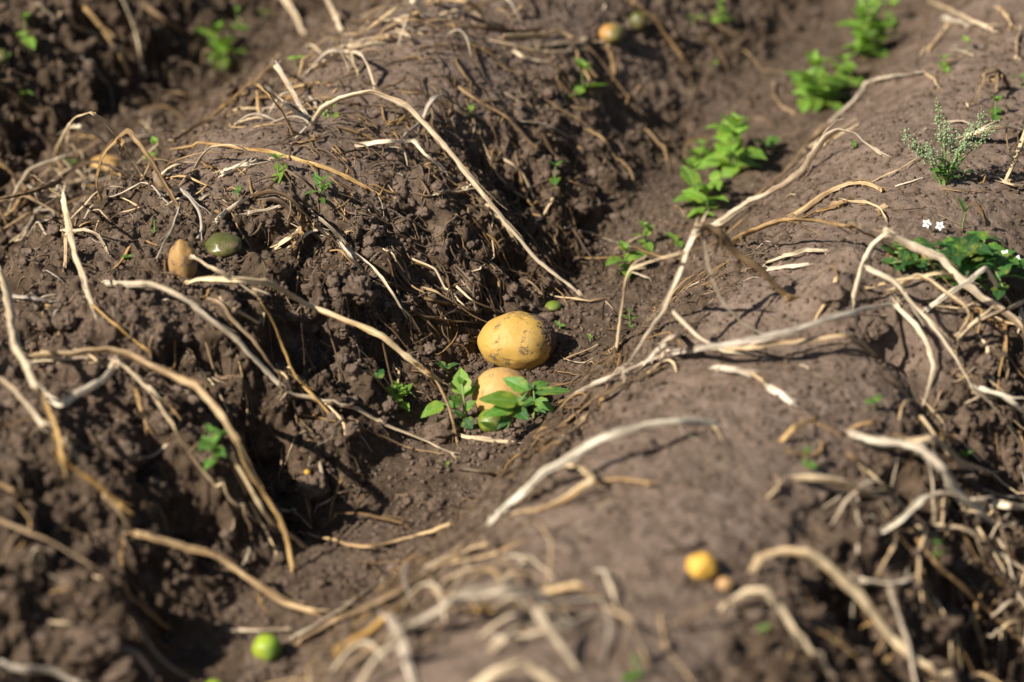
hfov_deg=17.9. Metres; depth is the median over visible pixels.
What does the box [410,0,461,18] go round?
dry stem
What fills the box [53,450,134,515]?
dry stem
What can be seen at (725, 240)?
dry stem
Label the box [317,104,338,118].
seedling
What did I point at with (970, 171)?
seedling
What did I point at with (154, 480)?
dry stem
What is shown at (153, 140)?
seedling
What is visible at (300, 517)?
dry stem
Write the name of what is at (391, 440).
dry stem
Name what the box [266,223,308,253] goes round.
dry stem
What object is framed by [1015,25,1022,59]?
dry stem
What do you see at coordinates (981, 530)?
tangled straw on right ridge
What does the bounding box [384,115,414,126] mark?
dry stem
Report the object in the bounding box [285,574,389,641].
dry stem
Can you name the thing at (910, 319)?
dry stem
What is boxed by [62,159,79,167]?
seedling
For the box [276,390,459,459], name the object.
dry stem
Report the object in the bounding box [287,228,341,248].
dry stem
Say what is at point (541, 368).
soil clod
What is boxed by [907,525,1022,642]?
dry stem
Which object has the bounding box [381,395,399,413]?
soil clod
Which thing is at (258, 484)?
dry stem
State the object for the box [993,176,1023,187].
dry stem
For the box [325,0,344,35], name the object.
dry stem
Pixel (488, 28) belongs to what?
dry stem
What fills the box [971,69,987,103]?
dry stem
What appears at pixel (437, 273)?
dry stem
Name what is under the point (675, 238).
seedling
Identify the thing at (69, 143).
dry stem
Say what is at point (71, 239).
dry stem
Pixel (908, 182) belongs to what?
dry stem
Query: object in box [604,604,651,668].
dry stem
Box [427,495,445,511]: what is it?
soil clod
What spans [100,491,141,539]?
dry stem
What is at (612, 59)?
dry stem
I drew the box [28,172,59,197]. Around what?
dry stem
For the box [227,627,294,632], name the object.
dry stem
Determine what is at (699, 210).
seedling
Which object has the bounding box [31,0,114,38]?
dry stem
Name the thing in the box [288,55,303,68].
seedling
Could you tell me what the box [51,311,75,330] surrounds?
soil clod
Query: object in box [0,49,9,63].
potato
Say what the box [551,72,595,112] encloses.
dry stem
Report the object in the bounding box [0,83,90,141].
dry stem
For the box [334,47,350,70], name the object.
dry stem
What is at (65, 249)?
dry stem
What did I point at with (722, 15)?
seedling
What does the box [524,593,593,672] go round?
dry stem
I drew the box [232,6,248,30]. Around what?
seedling
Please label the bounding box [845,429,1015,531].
dry stem
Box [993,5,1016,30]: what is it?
dry stem
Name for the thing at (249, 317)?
dry stem
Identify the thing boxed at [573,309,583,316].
soil clod
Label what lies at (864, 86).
dry stem
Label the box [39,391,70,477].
dry stem
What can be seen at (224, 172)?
dry stem
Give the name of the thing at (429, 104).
dry stem
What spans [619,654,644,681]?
seedling
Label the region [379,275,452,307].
dry stem
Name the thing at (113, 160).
potato
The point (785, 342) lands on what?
dry stem
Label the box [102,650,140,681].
soil clod
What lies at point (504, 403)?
seedling
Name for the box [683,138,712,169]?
seedling
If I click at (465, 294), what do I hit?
dry stem
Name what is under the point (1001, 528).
dry stem
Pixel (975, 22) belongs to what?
dry stem
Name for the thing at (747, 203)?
dry stem
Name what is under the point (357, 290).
soil clod
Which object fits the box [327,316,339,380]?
dry stem
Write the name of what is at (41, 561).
dry stem
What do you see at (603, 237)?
dry stem
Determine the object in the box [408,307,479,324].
dry stem
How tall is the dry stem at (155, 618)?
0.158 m
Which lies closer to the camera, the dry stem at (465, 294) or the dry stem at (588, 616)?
the dry stem at (588, 616)
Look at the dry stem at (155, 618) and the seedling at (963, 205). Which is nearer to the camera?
the dry stem at (155, 618)
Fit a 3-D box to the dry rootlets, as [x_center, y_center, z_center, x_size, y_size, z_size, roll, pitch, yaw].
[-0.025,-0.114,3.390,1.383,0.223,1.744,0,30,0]
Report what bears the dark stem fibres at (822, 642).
on the ground
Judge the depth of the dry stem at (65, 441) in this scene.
2.82 m
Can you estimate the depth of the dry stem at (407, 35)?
3.53 m
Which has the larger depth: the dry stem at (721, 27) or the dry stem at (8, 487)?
the dry stem at (721, 27)
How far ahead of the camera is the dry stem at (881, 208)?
3.22 m
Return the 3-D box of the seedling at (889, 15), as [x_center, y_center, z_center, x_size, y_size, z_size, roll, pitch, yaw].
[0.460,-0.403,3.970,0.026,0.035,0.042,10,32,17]
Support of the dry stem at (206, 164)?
on the ground
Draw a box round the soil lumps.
[0,0,1023,681]
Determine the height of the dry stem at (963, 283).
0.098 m
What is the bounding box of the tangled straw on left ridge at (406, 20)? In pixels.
[0,0,670,246]
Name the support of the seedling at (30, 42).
on the ground
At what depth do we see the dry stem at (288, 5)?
3.98 m
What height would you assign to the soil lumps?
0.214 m
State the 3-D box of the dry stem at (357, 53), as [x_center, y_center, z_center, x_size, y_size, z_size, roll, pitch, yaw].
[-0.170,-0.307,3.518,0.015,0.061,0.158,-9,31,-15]
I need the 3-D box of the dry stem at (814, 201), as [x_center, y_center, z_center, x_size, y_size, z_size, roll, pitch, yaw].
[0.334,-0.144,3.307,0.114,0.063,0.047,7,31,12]
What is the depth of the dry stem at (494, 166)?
3.48 m
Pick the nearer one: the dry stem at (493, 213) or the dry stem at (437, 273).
the dry stem at (437, 273)
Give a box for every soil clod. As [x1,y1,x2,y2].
[37,316,51,331]
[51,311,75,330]
[63,624,121,672]
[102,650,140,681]
[105,440,145,473]
[137,293,155,305]
[146,408,174,434]
[225,300,240,315]
[295,471,329,499]
[313,419,329,431]
[340,273,375,306]
[344,421,360,436]
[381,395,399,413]
[414,491,429,504]
[419,457,432,466]
[424,417,461,446]
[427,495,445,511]
[458,333,469,344]
[466,352,477,362]
[531,362,548,373]
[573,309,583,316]
[816,282,848,308]
[864,317,888,341]
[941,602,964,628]
[975,352,1000,375]
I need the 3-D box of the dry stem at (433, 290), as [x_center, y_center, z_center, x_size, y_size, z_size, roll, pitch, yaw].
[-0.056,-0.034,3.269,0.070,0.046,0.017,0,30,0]
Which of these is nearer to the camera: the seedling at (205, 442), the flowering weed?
the seedling at (205, 442)
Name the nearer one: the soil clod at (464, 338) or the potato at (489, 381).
the potato at (489, 381)
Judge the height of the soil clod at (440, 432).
0.029 m
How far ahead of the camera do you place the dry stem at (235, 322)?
3.06 m
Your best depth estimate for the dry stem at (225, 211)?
3.22 m
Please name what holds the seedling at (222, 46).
on the ground
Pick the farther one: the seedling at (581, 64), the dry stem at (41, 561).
the seedling at (581, 64)
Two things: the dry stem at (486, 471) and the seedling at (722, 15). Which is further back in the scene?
the seedling at (722, 15)
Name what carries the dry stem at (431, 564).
on the ground
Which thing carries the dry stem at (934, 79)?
on the ground
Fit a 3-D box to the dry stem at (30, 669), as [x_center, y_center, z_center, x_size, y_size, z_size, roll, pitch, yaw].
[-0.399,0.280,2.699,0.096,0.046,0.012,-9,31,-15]
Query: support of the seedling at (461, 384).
on the ground
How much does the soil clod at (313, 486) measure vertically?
0.025 m
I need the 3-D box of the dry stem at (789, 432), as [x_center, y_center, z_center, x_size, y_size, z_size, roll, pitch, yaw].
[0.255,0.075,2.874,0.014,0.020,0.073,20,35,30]
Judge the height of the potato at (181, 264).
0.049 m
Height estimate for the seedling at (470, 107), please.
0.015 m
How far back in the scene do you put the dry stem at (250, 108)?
3.51 m
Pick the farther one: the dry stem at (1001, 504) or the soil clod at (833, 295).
the soil clod at (833, 295)
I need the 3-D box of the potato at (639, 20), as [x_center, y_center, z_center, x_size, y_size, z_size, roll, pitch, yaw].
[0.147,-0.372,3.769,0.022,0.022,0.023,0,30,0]
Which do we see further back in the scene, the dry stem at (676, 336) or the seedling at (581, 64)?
the seedling at (581, 64)
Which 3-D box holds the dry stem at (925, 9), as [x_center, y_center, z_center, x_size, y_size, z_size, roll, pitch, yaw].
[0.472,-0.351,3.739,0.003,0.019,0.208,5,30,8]
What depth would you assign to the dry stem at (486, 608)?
2.62 m
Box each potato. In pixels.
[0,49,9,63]
[89,155,119,173]
[168,239,197,279]
[205,232,241,256]
[252,633,281,661]
[472,367,531,418]
[477,311,556,369]
[477,409,502,432]
[545,300,560,310]
[599,23,623,42]
[629,11,647,30]
[686,552,716,579]
[716,577,733,592]
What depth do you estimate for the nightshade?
3.10 m
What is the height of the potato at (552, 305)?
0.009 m
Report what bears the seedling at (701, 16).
on the ground
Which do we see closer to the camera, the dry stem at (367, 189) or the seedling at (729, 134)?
the dry stem at (367, 189)
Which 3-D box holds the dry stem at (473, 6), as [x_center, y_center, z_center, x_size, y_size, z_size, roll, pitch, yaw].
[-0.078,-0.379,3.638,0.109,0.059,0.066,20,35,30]
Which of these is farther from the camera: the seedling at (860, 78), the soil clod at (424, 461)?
the seedling at (860, 78)
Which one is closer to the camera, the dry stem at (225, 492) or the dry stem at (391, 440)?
the dry stem at (225, 492)
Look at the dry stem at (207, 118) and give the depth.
3.52 m
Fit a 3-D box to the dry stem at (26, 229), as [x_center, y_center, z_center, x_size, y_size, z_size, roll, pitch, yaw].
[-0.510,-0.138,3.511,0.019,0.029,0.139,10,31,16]
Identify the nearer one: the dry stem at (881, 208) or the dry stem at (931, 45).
the dry stem at (881, 208)
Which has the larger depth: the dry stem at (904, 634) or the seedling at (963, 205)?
the seedling at (963, 205)
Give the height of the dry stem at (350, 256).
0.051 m
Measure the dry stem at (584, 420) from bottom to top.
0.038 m
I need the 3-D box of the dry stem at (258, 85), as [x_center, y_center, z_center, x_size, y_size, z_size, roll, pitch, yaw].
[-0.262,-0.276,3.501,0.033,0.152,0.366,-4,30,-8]
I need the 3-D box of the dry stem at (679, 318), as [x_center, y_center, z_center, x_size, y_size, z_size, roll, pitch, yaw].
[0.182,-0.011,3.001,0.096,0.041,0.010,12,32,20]
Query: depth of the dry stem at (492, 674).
2.53 m
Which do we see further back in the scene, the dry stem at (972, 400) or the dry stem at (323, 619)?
the dry stem at (972, 400)
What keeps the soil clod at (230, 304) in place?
on the ground
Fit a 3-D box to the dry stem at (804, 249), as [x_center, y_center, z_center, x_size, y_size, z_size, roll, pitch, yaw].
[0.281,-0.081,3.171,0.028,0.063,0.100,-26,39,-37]
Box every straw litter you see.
[0,0,1023,681]
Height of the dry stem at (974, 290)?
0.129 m
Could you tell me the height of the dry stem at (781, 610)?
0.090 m
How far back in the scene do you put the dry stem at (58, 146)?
3.31 m
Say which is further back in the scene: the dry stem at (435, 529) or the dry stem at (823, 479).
the dry stem at (435, 529)
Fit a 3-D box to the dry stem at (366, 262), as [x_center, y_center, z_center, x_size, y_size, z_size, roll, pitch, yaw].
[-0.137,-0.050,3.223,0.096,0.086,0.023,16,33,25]
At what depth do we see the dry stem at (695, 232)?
3.00 m
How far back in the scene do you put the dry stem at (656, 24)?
3.78 m
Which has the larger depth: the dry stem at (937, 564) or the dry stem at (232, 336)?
the dry stem at (232, 336)
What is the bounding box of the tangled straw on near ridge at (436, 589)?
[278,520,820,681]
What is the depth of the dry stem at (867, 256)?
3.04 m
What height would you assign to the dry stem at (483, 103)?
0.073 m
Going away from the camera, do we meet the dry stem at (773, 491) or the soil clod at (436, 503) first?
the dry stem at (773, 491)
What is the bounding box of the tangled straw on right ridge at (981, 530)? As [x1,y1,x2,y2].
[800,255,1023,681]
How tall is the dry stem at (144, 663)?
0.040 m
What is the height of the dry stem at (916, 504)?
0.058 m
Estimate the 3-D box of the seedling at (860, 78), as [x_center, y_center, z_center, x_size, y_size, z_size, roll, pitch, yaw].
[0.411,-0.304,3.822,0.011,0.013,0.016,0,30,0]
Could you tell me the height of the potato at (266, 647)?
0.026 m
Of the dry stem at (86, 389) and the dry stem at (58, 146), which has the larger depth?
the dry stem at (58, 146)
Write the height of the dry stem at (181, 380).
0.066 m
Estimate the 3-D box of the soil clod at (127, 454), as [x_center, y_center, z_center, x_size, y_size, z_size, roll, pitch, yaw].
[-0.347,0.102,2.906,0.035,0.031,0.036,-23,37,-34]
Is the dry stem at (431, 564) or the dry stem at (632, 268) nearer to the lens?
the dry stem at (431, 564)
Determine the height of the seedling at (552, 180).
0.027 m
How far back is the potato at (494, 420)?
3.14 m
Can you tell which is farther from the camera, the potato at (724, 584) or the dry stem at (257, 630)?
the dry stem at (257, 630)
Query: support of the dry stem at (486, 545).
on the ground
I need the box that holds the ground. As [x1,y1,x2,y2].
[0,0,1023,681]
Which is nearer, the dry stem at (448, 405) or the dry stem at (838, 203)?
the dry stem at (448, 405)
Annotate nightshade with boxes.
[879,219,1023,300]
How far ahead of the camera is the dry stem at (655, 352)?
3.04 m
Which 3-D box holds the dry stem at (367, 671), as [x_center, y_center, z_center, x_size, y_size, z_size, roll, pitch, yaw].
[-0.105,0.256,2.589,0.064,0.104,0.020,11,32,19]
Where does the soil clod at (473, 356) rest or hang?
on the ground
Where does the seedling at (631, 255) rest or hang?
on the ground
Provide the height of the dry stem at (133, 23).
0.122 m
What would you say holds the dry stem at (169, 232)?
on the ground
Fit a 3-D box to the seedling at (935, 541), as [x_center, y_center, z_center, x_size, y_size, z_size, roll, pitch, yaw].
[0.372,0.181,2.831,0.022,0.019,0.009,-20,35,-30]
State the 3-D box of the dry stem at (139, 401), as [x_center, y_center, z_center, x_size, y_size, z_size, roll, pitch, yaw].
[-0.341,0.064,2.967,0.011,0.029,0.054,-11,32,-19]
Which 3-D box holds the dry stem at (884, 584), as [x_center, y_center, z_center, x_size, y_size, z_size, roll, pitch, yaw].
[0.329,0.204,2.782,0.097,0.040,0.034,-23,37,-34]
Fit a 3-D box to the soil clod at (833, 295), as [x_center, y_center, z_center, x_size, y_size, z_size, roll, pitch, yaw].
[0.301,-0.042,3.044,0.029,0.026,0.028,6,31,11]
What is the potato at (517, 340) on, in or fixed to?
on the ground
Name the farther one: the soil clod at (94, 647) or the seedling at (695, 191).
the seedling at (695, 191)
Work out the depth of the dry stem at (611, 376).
3.07 m
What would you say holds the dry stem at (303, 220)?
on the ground
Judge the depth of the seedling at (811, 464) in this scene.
2.83 m
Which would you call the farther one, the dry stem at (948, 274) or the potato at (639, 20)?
the potato at (639, 20)
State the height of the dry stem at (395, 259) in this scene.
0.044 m
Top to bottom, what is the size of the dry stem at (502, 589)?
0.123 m
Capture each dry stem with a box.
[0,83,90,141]
[0,173,69,203]
[0,266,48,403]
[0,377,50,432]
[0,481,32,500]
[0,517,173,635]
[0,659,81,681]
[5,155,88,217]
[12,294,58,302]
[17,186,71,237]
[19,547,67,585]
[25,219,111,257]
[25,346,252,466]
[27,213,60,235]
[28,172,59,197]
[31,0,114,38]
[31,356,92,363]
[39,354,123,406]
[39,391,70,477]
[43,617,90,627]
[48,158,134,190]
[53,111,146,181]
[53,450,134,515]
[56,123,126,161]
[56,185,96,321]
[60,225,67,272]
[62,437,95,486]
[67,172,104,188]
[79,3,132,87]
[79,49,114,110]
[88,303,151,354]
[95,128,187,214]
[97,279,286,390]
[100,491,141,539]
[107,356,161,403]
[121,645,154,677]
[122,0,146,81]
[124,530,328,620]
[131,385,152,434]
[139,1,187,41]
[151,198,179,262]
[151,478,171,495]
[152,396,278,543]
[157,188,211,239]
[168,141,390,200]
[173,71,261,142]
[183,276,448,385]
[189,254,270,295]
[192,143,274,174]
[205,296,281,378]
[213,155,268,177]
[213,186,256,230]
[217,296,264,325]
[227,446,309,548]
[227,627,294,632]
[230,90,294,102]
[233,105,262,110]
[233,433,295,573]
[236,198,289,215]
[245,62,280,89]
[245,189,352,250]
[247,76,297,134]
[251,195,336,256]
[253,290,329,413]
[263,85,306,119]
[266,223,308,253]
[267,157,359,240]
[269,58,312,119]
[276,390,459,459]
[277,367,282,401]
[279,508,311,527]
[282,0,306,36]
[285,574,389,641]
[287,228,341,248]
[289,521,454,547]
[295,524,484,647]
[299,35,353,78]
[300,304,304,375]
[301,413,337,421]
[307,210,359,253]
[309,89,583,295]
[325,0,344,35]
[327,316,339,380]
[330,587,415,660]
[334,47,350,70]
[337,40,382,49]
[337,238,369,276]
[339,240,415,338]
[343,1,410,38]
[343,49,377,89]
[343,420,443,454]
[347,15,384,23]
[347,46,360,76]
[351,139,454,180]
[359,618,414,681]
[367,29,398,41]
[375,16,422,33]
[378,608,416,681]
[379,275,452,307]
[380,577,580,645]
[382,340,401,411]
[383,248,410,279]
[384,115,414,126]
[391,25,419,45]
[396,112,430,143]
[403,308,420,332]
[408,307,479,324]
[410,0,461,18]
[412,258,478,313]
[419,547,459,573]
[421,95,461,124]
[422,286,486,322]
[426,0,486,21]
[429,15,438,35]
[430,184,474,195]
[431,368,458,446]
[444,533,503,564]
[453,83,538,151]
[454,282,505,313]
[455,450,539,473]
[457,433,524,443]
[458,21,547,32]
[463,597,524,613]
[473,661,557,681]
[476,128,532,203]
[476,197,518,245]
[485,602,528,652]
[486,418,722,527]
[486,611,604,640]
[493,411,589,509]
[498,398,599,503]
[501,157,535,201]
[502,29,576,41]
[503,463,595,519]
[512,0,528,16]
[512,46,545,62]
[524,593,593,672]
[536,34,603,48]
[540,48,591,53]
[541,582,609,606]
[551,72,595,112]
[555,343,598,363]
[558,359,670,426]
[564,178,589,190]
[564,226,654,247]
[567,347,684,396]
[581,476,658,485]
[601,300,604,319]
[604,40,615,87]
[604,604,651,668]
[609,248,693,352]
[614,323,617,363]
[617,207,709,387]
[625,0,688,66]
[640,335,669,367]
[657,326,684,346]
[663,301,756,355]
[667,298,904,356]
[684,220,801,302]
[691,17,745,38]
[693,119,835,243]
[700,232,764,333]
[702,36,729,72]
[710,364,757,375]
[711,334,878,357]
[712,119,889,229]
[715,217,857,248]
[718,586,841,679]
[738,314,887,345]
[748,367,772,388]
[748,547,957,680]
[762,244,829,266]
[762,383,798,406]
[765,474,783,497]
[766,260,812,270]
[772,81,803,116]
[778,415,817,443]
[783,178,887,223]
[789,474,901,513]
[797,195,856,222]
[812,62,929,134]
[837,197,888,222]
[845,221,901,256]
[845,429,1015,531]
[846,562,921,586]
[848,224,896,309]
[862,265,982,403]
[864,271,978,299]
[873,225,1023,331]
[880,491,992,541]
[884,274,969,356]
[885,572,916,681]
[889,434,998,478]
[891,208,923,210]
[892,297,935,410]
[895,177,923,186]
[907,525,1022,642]
[916,7,926,66]
[920,21,951,54]
[921,519,993,561]
[922,266,1010,312]
[923,70,941,90]
[928,0,999,32]
[939,11,972,29]
[953,299,1023,340]
[956,118,1023,152]
[961,385,985,408]
[964,380,1022,446]
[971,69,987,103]
[971,377,1023,413]
[976,529,1023,570]
[981,68,1011,91]
[986,498,1023,509]
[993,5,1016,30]
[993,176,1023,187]
[995,509,1009,560]
[1002,131,1023,184]
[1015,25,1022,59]
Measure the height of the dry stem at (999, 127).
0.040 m
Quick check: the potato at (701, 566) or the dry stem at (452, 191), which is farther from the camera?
the dry stem at (452, 191)
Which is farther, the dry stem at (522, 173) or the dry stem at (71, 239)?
the dry stem at (522, 173)
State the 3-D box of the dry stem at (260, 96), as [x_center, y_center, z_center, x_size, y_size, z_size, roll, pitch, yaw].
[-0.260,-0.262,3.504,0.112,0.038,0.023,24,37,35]
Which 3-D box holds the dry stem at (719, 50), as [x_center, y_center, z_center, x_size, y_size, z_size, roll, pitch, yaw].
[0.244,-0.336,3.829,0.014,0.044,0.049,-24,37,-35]
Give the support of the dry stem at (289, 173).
on the ground
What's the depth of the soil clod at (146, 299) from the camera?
3.05 m
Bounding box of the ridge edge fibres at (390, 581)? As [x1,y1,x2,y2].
[282,246,729,681]
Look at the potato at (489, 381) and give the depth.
3.16 m
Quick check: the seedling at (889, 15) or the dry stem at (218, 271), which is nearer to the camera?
the dry stem at (218, 271)
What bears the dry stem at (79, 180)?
on the ground
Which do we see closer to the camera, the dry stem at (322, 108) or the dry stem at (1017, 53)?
the dry stem at (322, 108)
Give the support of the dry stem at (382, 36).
on the ground
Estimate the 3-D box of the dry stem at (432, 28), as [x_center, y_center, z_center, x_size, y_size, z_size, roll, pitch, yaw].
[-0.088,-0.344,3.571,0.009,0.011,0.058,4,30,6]
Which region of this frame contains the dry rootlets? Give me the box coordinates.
[0,0,1023,681]
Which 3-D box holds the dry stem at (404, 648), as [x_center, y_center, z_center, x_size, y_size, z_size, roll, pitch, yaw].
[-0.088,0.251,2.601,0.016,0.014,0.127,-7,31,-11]
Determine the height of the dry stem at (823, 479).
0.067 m
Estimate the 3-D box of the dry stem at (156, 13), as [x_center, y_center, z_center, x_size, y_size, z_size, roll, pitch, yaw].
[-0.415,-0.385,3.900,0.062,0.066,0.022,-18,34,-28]
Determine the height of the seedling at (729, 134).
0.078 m
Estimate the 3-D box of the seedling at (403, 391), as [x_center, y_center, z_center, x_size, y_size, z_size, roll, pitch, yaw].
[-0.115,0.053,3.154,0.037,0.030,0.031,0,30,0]
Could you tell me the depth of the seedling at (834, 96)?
3.79 m
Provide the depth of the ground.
3.07 m
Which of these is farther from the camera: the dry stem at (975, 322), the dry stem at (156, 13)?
the dry stem at (156, 13)
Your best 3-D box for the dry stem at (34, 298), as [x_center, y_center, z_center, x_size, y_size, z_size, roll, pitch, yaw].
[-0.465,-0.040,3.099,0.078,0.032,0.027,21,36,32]
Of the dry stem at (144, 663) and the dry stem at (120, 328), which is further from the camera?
the dry stem at (120, 328)
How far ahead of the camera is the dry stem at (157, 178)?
3.24 m
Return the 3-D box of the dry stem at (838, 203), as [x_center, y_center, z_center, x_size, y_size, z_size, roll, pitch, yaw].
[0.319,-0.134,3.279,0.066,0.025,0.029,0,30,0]
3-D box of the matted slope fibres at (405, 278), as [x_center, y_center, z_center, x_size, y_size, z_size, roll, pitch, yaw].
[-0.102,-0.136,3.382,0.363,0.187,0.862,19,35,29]
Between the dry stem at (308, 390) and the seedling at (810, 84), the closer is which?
the dry stem at (308, 390)
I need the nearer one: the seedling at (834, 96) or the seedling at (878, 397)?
the seedling at (878, 397)
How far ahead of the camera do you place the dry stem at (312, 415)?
3.08 m
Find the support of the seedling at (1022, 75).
on the ground
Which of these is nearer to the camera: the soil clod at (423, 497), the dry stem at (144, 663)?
the dry stem at (144, 663)
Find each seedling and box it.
[14,11,35,49]
[17,91,32,103]
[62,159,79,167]
[122,254,132,260]
[143,136,157,158]
[196,21,247,69]
[197,424,226,469]
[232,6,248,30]
[234,185,240,197]
[269,153,287,182]
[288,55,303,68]
[303,172,332,204]
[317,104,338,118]
[373,369,383,379]
[385,380,412,410]
[420,367,477,429]
[435,361,458,374]
[468,104,473,113]
[478,376,534,430]
[524,380,572,417]
[548,160,562,184]
[555,321,564,328]
[568,57,606,96]
[605,240,647,277]
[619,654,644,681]
[622,308,639,327]
[633,220,653,252]
[666,233,682,247]
[673,159,728,216]
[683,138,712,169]
[686,15,705,22]
[694,208,713,219]
[701,112,766,177]
[709,170,722,189]
[710,0,735,23]
[753,136,780,150]
[755,623,770,636]
[784,49,856,112]
[801,446,816,468]
[824,84,848,102]
[829,53,863,87]
[835,0,900,59]
[856,76,864,83]
[864,394,881,410]
[881,0,897,28]
[932,539,945,557]
[937,54,952,71]
[953,169,974,178]
[958,197,973,227]
[958,450,971,470]
[962,35,972,51]
[989,95,1002,121]
[1011,74,1023,85]
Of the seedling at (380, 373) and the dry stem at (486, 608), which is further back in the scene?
the seedling at (380, 373)
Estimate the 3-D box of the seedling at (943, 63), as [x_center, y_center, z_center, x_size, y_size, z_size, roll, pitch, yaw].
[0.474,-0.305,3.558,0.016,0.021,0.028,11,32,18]
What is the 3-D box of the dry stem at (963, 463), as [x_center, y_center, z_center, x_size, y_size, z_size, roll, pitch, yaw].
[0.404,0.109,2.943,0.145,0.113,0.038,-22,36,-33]
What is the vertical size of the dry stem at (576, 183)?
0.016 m
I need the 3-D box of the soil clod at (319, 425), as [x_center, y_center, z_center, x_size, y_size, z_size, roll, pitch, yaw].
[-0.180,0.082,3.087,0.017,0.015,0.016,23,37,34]
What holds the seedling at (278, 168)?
on the ground
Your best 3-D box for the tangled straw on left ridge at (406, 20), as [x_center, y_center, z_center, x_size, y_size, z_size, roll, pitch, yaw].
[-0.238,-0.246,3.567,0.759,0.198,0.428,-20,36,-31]
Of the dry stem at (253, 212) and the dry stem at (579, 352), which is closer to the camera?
the dry stem at (253, 212)
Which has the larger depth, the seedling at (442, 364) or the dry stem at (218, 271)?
the seedling at (442, 364)
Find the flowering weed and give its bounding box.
[901,97,999,185]
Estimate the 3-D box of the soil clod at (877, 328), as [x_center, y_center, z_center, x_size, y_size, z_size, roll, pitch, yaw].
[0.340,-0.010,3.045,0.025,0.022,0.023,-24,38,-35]
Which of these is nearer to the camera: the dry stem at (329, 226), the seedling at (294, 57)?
the dry stem at (329, 226)
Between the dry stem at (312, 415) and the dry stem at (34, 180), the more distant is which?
the dry stem at (34, 180)
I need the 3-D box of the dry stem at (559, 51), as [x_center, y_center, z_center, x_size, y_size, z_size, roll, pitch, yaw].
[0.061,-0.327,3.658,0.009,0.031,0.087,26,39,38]
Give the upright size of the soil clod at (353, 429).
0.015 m
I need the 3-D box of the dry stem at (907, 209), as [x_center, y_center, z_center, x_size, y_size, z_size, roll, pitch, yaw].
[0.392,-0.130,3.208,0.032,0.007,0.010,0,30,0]
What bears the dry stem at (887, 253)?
on the ground
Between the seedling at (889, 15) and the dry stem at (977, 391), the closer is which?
the dry stem at (977, 391)
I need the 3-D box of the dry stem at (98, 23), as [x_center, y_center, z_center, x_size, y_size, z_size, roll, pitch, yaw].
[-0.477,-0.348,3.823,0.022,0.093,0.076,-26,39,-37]
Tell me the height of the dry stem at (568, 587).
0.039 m
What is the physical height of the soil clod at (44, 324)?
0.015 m
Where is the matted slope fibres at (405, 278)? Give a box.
[206,0,640,501]
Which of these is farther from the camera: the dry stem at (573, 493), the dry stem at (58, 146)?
the dry stem at (58, 146)
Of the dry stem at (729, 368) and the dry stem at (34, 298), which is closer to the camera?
the dry stem at (729, 368)
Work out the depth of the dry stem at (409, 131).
3.40 m
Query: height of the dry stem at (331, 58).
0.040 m
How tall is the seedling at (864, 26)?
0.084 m
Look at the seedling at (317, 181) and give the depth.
3.27 m
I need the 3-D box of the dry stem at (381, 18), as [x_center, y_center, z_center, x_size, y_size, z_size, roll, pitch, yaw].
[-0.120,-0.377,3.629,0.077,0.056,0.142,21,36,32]
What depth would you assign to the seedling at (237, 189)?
3.24 m
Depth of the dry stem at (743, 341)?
2.96 m
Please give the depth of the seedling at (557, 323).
3.31 m
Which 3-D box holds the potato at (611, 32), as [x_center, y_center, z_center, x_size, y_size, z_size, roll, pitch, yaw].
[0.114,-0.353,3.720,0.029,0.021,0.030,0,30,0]
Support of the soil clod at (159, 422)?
on the ground
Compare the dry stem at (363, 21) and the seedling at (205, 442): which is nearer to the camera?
the seedling at (205, 442)
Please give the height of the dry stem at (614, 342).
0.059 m
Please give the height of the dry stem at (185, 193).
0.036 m
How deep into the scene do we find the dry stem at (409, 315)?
3.22 m
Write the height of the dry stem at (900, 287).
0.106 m
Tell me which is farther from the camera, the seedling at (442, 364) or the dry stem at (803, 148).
the dry stem at (803, 148)
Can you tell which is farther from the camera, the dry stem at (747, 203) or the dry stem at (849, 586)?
the dry stem at (747, 203)
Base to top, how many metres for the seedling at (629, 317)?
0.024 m
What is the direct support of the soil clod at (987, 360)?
on the ground
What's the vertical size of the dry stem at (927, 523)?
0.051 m
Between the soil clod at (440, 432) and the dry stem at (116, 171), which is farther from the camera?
the dry stem at (116, 171)
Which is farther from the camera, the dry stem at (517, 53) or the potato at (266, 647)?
the dry stem at (517, 53)
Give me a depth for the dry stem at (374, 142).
3.35 m
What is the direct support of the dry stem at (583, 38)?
on the ground
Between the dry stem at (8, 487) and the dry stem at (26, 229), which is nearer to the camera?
the dry stem at (8, 487)
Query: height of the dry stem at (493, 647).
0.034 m
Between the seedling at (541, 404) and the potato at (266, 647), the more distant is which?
the seedling at (541, 404)
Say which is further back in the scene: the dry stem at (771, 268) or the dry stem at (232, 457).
the dry stem at (771, 268)
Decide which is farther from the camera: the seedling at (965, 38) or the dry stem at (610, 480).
the seedling at (965, 38)
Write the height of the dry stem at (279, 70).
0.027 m
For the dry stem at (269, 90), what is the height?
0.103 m
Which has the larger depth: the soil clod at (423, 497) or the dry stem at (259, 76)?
the dry stem at (259, 76)
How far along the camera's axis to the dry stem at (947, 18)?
3.73 m
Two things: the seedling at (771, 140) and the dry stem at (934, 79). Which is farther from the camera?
the seedling at (771, 140)
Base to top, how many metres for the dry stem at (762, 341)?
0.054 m
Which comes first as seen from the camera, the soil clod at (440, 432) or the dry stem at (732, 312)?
the dry stem at (732, 312)
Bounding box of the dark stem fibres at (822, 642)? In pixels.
[0,0,1023,681]

